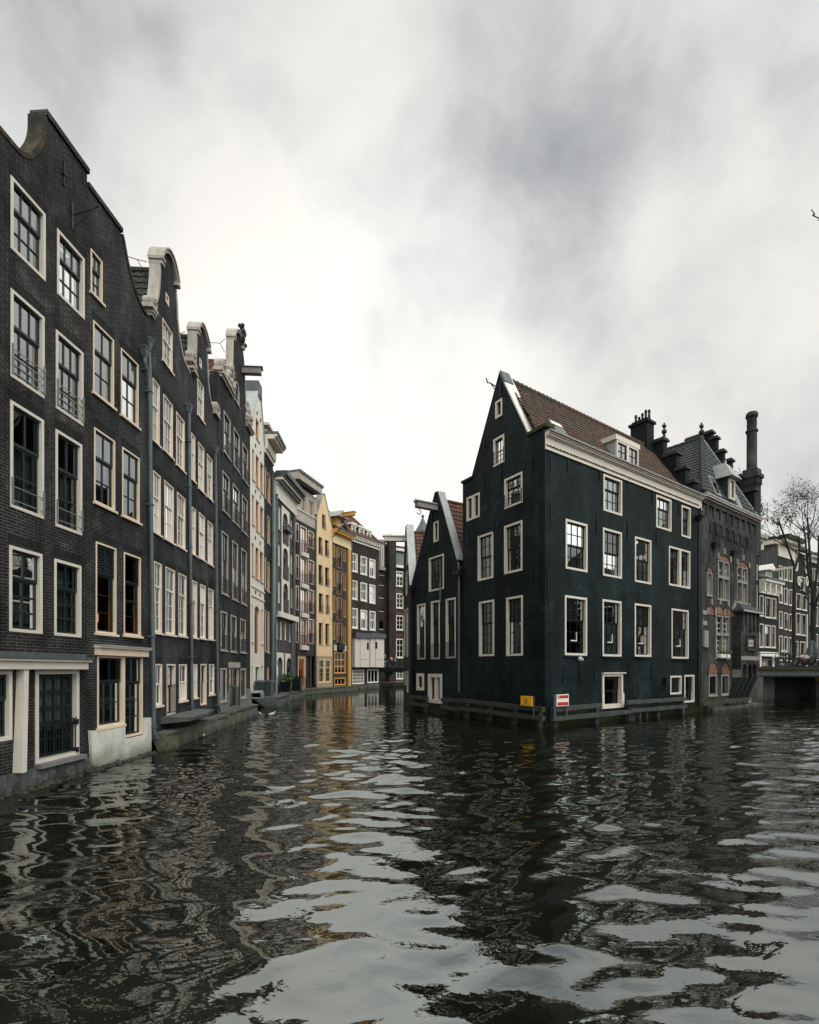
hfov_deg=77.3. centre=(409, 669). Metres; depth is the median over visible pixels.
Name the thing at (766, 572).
window
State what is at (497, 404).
window
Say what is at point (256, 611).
window
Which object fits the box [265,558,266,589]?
window
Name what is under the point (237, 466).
window
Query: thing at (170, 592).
window
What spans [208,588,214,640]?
window
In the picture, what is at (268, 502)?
window
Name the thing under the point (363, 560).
window
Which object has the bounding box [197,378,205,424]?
window
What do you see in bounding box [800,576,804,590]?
window
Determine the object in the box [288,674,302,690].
planter
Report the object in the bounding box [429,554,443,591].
window
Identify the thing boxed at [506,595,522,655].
window
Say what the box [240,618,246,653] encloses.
window
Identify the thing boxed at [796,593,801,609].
window
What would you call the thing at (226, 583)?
window
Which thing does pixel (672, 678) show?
window
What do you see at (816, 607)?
window
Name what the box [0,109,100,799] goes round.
canal house
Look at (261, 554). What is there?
window
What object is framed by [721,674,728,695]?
window
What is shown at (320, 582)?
window
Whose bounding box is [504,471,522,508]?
window
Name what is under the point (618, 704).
window
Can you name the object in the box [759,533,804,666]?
canal house
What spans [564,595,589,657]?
window
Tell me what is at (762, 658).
garage door
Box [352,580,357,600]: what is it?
window
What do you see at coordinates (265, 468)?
window
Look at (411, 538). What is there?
canal house
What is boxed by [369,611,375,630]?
window
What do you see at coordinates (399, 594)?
window
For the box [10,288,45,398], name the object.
window
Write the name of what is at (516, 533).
window
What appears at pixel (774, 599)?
window
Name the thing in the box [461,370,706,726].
canal house
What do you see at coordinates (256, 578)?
window
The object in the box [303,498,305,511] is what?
window
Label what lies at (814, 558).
canal house
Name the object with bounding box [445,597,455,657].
window
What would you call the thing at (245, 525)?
window
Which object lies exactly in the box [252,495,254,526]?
window
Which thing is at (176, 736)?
quay wall
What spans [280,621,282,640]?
window
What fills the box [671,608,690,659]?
window
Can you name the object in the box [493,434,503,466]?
window
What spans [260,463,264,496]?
window
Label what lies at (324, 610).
canal house
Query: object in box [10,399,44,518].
window
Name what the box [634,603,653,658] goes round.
window
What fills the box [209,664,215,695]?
window
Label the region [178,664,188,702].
window
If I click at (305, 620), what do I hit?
door
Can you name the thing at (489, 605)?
window
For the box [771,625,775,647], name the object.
window
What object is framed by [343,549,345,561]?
window
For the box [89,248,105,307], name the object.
window
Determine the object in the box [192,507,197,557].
window
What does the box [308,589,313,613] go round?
window
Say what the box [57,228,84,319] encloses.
window
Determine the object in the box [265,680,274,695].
wheeled bin
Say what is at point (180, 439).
window
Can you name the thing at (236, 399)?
window
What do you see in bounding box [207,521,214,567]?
window
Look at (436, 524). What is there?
window
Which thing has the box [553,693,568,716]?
traffic board
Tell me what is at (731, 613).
lock house
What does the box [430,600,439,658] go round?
window
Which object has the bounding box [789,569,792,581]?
window
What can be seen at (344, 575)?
window
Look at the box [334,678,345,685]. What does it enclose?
window
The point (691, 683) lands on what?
door
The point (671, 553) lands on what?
window
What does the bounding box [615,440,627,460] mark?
window
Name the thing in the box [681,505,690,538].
window
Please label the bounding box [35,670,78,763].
window
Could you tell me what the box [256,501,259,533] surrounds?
window
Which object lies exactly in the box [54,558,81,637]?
window
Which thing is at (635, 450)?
window
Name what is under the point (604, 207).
sky
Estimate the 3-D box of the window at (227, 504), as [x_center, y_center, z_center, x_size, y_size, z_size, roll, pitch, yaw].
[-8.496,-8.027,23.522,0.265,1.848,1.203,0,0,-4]
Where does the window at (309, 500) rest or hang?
in the canal house at (306, 592)
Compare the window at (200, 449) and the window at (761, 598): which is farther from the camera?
the window at (761, 598)
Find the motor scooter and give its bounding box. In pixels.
[796,650,818,666]
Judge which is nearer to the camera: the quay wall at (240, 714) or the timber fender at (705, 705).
the quay wall at (240, 714)
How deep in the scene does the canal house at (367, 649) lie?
63.82 m
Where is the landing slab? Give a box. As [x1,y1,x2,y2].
[160,709,213,723]
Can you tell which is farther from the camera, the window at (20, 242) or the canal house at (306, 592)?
the canal house at (306, 592)
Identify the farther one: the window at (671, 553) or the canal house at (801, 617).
the canal house at (801, 617)
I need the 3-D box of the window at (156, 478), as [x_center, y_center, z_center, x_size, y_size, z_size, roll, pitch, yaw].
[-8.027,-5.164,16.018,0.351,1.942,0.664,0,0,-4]
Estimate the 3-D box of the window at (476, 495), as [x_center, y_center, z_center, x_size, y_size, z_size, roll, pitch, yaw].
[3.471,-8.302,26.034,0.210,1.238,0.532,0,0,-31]
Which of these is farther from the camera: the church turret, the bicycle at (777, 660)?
the church turret
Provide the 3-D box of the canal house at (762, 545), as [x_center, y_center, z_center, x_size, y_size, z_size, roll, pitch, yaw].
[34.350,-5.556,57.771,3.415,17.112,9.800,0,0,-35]
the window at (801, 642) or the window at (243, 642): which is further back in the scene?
the window at (801, 642)
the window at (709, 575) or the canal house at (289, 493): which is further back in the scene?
the canal house at (289, 493)
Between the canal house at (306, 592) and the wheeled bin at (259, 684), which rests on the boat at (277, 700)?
the wheeled bin at (259, 684)
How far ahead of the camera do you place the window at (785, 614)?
59.16 m
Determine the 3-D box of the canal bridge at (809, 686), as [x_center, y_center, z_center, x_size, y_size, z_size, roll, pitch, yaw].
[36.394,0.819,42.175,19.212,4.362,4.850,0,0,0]
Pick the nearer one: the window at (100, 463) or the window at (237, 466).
the window at (100, 463)
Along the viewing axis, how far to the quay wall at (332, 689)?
53.87 m
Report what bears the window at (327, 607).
in the canal house at (324, 610)
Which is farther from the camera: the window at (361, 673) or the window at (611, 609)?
the window at (361, 673)
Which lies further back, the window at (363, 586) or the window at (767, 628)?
the window at (363, 586)
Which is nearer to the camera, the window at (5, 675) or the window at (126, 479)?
the window at (5, 675)
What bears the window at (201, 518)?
in the canal house at (203, 412)
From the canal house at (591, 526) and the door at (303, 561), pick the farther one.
the door at (303, 561)
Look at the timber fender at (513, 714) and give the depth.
23.46 m
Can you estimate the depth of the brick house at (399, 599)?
78.13 m
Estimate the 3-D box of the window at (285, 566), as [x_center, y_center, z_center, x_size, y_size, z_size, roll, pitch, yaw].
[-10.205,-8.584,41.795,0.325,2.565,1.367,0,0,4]
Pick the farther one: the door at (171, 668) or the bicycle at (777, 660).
the bicycle at (777, 660)
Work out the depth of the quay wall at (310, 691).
50.62 m
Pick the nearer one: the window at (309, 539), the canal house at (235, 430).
the canal house at (235, 430)
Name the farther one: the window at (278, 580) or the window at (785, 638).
the window at (785, 638)
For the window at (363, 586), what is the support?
in the canal house at (367, 649)
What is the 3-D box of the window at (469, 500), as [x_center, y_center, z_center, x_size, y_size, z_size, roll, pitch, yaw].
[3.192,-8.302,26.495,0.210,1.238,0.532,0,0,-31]
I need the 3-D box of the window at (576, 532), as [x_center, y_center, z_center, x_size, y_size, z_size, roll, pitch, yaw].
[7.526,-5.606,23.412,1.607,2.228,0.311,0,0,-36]
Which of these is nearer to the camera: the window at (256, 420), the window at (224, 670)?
the window at (224, 670)
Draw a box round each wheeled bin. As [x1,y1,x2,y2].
[254,680,265,695]
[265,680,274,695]
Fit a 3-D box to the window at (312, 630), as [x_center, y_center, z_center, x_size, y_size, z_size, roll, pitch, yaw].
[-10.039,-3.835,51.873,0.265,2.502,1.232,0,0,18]
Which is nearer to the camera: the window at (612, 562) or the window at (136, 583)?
the window at (136, 583)
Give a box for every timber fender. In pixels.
[408,695,427,711]
[440,698,460,715]
[459,699,544,727]
[551,703,687,726]
[624,697,686,718]
[700,697,749,711]
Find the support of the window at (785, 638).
in the canal house at (775, 553)
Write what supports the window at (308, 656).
in the canal house at (306, 592)
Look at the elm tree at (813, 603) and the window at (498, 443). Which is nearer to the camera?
the window at (498, 443)
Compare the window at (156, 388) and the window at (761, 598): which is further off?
the window at (761, 598)
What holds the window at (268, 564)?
in the canal house at (274, 444)
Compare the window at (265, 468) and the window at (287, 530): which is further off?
the window at (287, 530)
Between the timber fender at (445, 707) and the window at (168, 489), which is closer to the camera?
the window at (168, 489)
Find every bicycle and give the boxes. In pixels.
[768,654,793,666]
[777,654,796,666]
[791,654,809,666]
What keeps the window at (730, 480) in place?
in the lock house at (731, 613)
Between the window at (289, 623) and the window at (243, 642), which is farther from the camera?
the window at (289, 623)
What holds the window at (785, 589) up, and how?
in the canal house at (775, 553)
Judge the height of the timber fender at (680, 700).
1.578 m
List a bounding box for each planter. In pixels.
[280,672,295,691]
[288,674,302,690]
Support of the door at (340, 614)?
in the canal house at (343, 538)
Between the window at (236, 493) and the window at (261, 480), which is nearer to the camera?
the window at (236, 493)
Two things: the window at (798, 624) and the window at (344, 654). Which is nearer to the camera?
the window at (344, 654)
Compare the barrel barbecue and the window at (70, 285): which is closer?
the window at (70, 285)
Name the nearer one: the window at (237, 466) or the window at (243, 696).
the window at (237, 466)
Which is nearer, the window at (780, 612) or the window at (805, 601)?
the window at (780, 612)
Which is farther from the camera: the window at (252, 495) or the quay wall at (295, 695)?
the quay wall at (295, 695)
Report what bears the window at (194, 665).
in the canal house at (203, 412)
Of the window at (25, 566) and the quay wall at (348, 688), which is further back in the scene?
the quay wall at (348, 688)
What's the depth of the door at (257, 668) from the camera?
35.02 m
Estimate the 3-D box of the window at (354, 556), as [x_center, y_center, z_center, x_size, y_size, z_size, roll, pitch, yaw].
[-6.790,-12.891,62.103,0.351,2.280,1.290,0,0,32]
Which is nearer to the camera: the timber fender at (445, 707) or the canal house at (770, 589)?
the timber fender at (445, 707)
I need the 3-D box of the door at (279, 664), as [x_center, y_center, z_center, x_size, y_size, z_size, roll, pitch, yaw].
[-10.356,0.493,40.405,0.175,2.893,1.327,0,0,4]
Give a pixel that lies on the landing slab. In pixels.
(190, 715)
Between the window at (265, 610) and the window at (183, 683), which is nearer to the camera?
the window at (183, 683)
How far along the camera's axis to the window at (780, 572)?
58.57 m
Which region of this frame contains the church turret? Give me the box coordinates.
[415,515,425,530]
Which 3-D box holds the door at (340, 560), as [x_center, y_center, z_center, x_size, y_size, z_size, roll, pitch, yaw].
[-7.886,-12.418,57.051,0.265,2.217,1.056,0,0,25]
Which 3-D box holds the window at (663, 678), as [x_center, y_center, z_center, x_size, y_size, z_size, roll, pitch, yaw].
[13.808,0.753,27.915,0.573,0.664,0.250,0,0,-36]
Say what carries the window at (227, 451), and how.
in the canal house at (235, 430)
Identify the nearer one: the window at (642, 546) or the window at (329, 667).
the window at (642, 546)
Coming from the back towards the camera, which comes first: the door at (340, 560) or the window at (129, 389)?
the door at (340, 560)
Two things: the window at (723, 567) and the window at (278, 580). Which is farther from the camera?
the window at (278, 580)
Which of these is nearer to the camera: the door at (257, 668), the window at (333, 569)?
the door at (257, 668)
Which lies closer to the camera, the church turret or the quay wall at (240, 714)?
the quay wall at (240, 714)
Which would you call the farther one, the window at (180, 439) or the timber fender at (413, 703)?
the timber fender at (413, 703)
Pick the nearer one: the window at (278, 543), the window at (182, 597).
the window at (182, 597)
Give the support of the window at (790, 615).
in the canal house at (775, 553)
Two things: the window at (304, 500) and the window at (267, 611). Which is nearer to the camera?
the window at (267, 611)
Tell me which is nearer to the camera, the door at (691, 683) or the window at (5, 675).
the window at (5, 675)
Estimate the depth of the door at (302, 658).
50.63 m
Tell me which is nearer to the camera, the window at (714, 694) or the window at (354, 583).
the window at (714, 694)
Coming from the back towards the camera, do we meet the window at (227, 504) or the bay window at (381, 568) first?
the bay window at (381, 568)
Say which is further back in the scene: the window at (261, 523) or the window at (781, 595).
the window at (781, 595)
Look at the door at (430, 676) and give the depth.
29.59 m
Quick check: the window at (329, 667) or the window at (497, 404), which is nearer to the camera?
the window at (497, 404)
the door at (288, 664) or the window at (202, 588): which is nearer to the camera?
the window at (202, 588)
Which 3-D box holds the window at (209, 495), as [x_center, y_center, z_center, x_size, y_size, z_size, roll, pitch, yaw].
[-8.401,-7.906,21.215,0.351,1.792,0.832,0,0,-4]
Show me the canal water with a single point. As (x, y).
(382, 855)
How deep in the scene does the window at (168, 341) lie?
17.02 m
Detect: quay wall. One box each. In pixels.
[152,714,228,751]
[218,704,257,725]
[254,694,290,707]
[277,690,304,700]
[302,688,324,695]
[317,687,339,692]
[336,686,357,691]
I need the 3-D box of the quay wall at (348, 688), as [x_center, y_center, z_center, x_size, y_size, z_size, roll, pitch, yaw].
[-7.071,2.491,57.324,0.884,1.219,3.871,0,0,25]
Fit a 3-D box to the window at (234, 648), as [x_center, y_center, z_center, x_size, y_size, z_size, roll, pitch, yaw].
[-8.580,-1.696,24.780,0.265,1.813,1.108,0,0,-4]
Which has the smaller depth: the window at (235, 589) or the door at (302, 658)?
the window at (235, 589)
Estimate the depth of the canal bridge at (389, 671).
71.00 m
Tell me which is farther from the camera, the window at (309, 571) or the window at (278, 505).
the window at (309, 571)
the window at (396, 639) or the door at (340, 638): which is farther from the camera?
the window at (396, 639)
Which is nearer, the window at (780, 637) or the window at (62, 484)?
the window at (62, 484)
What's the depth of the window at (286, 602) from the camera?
42.05 m
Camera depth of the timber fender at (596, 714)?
23.54 m
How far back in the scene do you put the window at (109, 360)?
13.35 m
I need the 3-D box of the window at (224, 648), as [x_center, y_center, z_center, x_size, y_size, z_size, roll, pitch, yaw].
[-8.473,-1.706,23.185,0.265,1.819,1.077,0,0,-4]
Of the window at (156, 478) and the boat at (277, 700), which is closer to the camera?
the window at (156, 478)
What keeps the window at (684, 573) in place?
in the canal house at (591, 526)
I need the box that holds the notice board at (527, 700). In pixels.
[521,695,533,717]
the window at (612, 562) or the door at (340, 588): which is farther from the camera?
the door at (340, 588)
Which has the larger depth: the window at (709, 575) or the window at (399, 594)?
the window at (399, 594)
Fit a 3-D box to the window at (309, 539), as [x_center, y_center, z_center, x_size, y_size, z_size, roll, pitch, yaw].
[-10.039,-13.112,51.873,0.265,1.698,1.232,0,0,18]
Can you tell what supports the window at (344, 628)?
in the canal house at (343, 538)
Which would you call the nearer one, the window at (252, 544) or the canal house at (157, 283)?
the canal house at (157, 283)
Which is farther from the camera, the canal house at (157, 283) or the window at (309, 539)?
the window at (309, 539)
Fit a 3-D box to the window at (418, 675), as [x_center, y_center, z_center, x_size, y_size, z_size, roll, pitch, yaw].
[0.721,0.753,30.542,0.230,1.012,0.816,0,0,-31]
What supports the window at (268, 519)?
in the canal house at (274, 444)
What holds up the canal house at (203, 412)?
on the canal water
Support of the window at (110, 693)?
in the canal house at (121, 726)
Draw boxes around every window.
[0,670,11,741]
[9,545,42,633]
[10,175,45,281]
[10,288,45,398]
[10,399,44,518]
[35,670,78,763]
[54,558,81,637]
[55,428,82,535]
[56,329,84,425]
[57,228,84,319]
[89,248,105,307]
[92,320,116,410]
[93,427,117,513]
[94,541,119,636]
[96,655,126,730]
[120,348,140,430]
[121,447,142,525]
[123,552,143,638]
[124,656,142,736]
[152,378,161,448]
[153,470,162,537]
[154,561,163,634]
[155,664,164,707]
[162,317,174,376]
[163,393,174,460]
[164,480,175,545]
[165,566,176,636]
[176,411,186,474]
[176,492,187,551]
[178,572,188,637]
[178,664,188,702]
[191,432,196,484]
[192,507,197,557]
[192,580,198,639]
[193,664,198,699]
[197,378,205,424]
[198,441,205,495]
[198,512,206,562]
[200,584,206,639]
[206,454,213,502]
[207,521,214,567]
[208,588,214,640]
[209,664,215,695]
[220,610,227,651]
[220,668,227,703]
[221,530,229,597]
[222,470,230,518]
[223,411,231,461]
[230,615,237,652]
[232,483,240,528]
[232,540,238,602]
[234,381,240,408]
[234,428,240,474]
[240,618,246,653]
[240,668,246,699]
[241,548,247,606]
[242,442,248,486]
[242,495,248,537]
[252,449,255,482]
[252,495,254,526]
[252,544,254,577]
[255,548,259,580]
[255,607,257,653]
[256,420,259,443]
[256,456,259,490]
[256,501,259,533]
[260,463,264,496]
[260,507,264,538]
[260,552,263,583]
[261,610,263,644]
[265,468,266,499]
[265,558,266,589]
[265,610,266,651]
[267,473,270,505]
[267,515,270,545]
[267,561,270,593]
[267,611,269,653]
[278,505,281,531]
[278,543,281,567]
[278,580,281,604]
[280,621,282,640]
[283,514,292,545]
[283,548,288,580]
[283,584,288,613]
[289,623,290,642]
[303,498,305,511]
[308,530,313,548]
[308,559,313,584]
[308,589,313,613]
[308,619,313,643]
[308,656,308,687]
[309,500,312,515]
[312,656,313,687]
[318,565,323,584]
[319,594,323,612]
[319,659,324,682]
[325,568,329,586]
[325,595,329,613]
[325,659,330,682]
[333,569,335,586]
[333,595,334,612]
[333,622,335,639]
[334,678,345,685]
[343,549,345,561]
[343,573,345,590]
[343,600,345,617]
[343,627,345,643]
[352,553,357,572]
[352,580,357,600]
[352,608,357,628]
[352,670,363,683]
[360,556,366,575]
[360,582,366,601]
[360,609,367,630]
[367,669,377,682]
[369,558,375,578]
[369,584,374,603]
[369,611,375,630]
[379,539,385,570]
[381,545,383,565]
[396,571,402,586]
[396,593,402,608]
[396,615,402,630]
[396,639,402,657]
[396,672,402,679]
[404,610,404,656]
[406,608,407,656]
[416,603,424,658]
[416,673,423,690]
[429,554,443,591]
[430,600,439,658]
[433,520,438,542]
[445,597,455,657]
[466,495,472,521]
[473,492,479,518]
[478,532,492,580]
[479,599,493,655]
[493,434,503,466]
[495,398,501,418]
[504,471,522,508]
[504,520,522,574]
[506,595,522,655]
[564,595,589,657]
[566,519,587,571]
[601,674,623,708]
[602,599,623,657]
[603,474,621,515]
[603,527,621,578]
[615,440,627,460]
[628,445,638,465]
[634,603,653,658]
[635,536,650,584]
[656,494,671,531]
[661,677,667,688]
[669,546,679,586]
[670,676,681,694]
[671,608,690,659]
[680,549,689,588]
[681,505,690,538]
[706,572,712,596]
[708,674,717,696]
[715,615,732,658]
[717,560,729,601]
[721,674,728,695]
[728,478,734,500]
[737,566,748,604]
[759,595,763,616]
[759,623,763,647]
[764,571,771,576]
[764,625,770,647]
[765,597,771,618]
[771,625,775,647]
[772,598,775,618]
[779,565,782,579]
[779,587,782,603]
[779,611,782,628]
[779,636,782,660]
[784,570,787,580]
[784,588,787,604]
[784,612,787,629]
[784,636,787,659]
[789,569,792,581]
[789,589,791,605]
[789,614,791,630]
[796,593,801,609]
[796,613,800,634]
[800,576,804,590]
[800,641,804,654]
[801,614,805,635]
[802,595,806,610]
[816,607,817,626]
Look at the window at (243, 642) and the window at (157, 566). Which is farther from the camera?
the window at (243, 642)
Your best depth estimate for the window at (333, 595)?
55.95 m
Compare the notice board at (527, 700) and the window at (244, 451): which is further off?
the window at (244, 451)
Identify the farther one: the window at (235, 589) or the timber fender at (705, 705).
the timber fender at (705, 705)
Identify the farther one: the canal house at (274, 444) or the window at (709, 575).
the canal house at (274, 444)
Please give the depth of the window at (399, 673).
78.00 m
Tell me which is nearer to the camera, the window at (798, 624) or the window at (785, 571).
the window at (785, 571)
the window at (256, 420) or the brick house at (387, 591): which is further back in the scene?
the brick house at (387, 591)
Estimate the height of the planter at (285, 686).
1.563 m
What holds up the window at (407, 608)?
in the canal house at (411, 538)
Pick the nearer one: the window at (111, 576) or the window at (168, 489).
the window at (111, 576)
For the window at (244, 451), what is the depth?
27.06 m
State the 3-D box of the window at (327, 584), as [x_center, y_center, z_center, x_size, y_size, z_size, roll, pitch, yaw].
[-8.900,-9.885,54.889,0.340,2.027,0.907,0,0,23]
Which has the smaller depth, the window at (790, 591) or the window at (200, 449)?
the window at (200, 449)
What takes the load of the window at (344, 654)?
in the canal house at (343, 538)
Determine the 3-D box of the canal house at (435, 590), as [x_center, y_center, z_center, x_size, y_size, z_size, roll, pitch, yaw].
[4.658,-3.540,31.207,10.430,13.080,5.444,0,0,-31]
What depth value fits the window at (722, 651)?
32.16 m
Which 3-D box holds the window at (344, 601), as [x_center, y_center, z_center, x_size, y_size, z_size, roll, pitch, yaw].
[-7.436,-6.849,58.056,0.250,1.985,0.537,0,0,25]
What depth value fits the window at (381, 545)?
75.59 m
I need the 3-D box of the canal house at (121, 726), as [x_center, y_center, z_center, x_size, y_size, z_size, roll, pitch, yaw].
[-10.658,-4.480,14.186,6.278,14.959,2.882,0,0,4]
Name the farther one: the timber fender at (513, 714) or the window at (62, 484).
the timber fender at (513, 714)
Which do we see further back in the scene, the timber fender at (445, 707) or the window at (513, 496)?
the timber fender at (445, 707)
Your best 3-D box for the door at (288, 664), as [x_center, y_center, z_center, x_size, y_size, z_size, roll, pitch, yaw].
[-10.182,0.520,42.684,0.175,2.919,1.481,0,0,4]
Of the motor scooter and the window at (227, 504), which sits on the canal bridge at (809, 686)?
the motor scooter
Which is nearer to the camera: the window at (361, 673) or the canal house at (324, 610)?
the canal house at (324, 610)
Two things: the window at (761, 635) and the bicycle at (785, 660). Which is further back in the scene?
the window at (761, 635)
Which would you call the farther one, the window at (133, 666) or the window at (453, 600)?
the window at (453, 600)
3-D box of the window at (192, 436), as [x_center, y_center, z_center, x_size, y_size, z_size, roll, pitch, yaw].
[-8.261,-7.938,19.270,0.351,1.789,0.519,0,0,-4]
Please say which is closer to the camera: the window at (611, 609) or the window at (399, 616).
the window at (611, 609)
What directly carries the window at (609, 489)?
in the canal house at (591, 526)
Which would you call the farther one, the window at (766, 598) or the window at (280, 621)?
the window at (766, 598)
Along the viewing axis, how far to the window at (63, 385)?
12.15 m
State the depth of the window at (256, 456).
34.91 m
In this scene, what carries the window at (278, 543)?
in the canal house at (289, 493)
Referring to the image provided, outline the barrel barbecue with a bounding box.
[251,690,263,698]
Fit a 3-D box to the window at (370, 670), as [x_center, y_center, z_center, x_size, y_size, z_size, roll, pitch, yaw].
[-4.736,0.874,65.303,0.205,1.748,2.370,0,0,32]
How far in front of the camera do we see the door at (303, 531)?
50.67 m
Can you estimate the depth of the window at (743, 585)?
34.15 m
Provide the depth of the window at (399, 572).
78.01 m
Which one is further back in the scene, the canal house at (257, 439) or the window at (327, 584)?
the window at (327, 584)
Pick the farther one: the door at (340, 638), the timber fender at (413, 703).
the door at (340, 638)
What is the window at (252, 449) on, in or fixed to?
in the canal house at (257, 439)
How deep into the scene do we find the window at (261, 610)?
36.00 m
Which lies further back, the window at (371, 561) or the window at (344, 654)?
the window at (371, 561)
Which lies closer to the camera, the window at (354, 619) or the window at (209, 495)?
the window at (209, 495)
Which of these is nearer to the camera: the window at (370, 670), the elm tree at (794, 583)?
the elm tree at (794, 583)
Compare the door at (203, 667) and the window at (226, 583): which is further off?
the window at (226, 583)
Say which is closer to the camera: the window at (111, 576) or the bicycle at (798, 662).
the window at (111, 576)
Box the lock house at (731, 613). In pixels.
[612,411,763,711]
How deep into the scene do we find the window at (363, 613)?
63.80 m
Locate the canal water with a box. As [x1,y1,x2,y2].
[0,687,818,1023]
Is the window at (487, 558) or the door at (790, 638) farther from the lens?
the door at (790, 638)
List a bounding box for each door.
[167,664,176,714]
[200,664,206,705]
[229,668,239,708]
[255,666,259,680]
[277,657,281,692]
[286,658,290,672]
[298,655,305,687]
[300,525,306,552]
[300,556,306,583]
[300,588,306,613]
[300,618,306,645]
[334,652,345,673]
[337,547,341,568]
[337,571,341,594]
[337,597,341,619]
[337,623,341,642]
[428,674,441,703]
[684,675,693,702]
[762,658,770,666]
[789,637,791,660]
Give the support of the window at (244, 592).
in the canal house at (235, 430)
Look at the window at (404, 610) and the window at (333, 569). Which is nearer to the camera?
the window at (404, 610)
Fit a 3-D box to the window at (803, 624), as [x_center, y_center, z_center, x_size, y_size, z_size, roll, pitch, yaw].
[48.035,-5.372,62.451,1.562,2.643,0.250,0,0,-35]
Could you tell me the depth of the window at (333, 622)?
56.00 m
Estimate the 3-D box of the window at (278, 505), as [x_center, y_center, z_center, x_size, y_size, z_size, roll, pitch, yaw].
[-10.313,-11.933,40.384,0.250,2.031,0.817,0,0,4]
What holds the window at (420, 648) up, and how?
in the canal house at (435, 590)
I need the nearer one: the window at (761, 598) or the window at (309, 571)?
the window at (309, 571)
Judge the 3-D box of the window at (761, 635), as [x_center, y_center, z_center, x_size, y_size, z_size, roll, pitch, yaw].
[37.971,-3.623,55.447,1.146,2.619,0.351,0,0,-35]
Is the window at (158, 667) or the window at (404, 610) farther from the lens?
the window at (404, 610)
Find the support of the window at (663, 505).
in the canal house at (591, 526)
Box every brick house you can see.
[379,534,395,681]
[396,545,403,681]
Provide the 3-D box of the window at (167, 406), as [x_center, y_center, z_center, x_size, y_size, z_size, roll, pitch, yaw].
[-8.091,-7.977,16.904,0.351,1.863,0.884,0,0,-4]
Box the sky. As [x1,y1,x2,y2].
[0,0,818,576]
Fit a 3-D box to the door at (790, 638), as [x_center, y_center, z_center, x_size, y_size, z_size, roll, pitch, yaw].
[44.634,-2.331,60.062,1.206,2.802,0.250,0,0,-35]
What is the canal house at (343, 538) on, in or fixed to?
on the canal water
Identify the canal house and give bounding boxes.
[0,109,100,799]
[66,182,159,769]
[128,246,190,749]
[180,321,220,721]
[208,323,262,713]
[245,380,264,705]
[264,422,285,679]
[273,470,305,693]
[288,469,323,688]
[316,493,341,687]
[329,510,356,686]
[332,517,385,689]
[383,524,439,708]
[408,491,578,715]
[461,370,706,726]
[757,535,767,666]
[758,564,796,666]
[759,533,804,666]
[794,551,808,666]
[795,547,818,666]
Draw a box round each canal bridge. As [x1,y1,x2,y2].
[379,660,402,675]
[757,653,818,700]
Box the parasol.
[805,640,818,666]
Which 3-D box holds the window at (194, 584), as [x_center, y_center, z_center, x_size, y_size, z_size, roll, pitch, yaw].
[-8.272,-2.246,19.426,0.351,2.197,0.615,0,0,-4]
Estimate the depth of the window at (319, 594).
53.89 m
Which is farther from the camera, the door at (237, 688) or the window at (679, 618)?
the window at (679, 618)
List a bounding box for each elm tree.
[761,474,818,666]
[761,496,818,666]
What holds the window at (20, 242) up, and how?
in the canal house at (44, 214)
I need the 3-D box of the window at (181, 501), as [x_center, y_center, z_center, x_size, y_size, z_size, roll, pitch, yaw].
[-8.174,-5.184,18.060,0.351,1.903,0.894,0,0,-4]
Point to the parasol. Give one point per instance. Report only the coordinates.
(812, 646)
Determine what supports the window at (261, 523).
in the canal house at (257, 439)

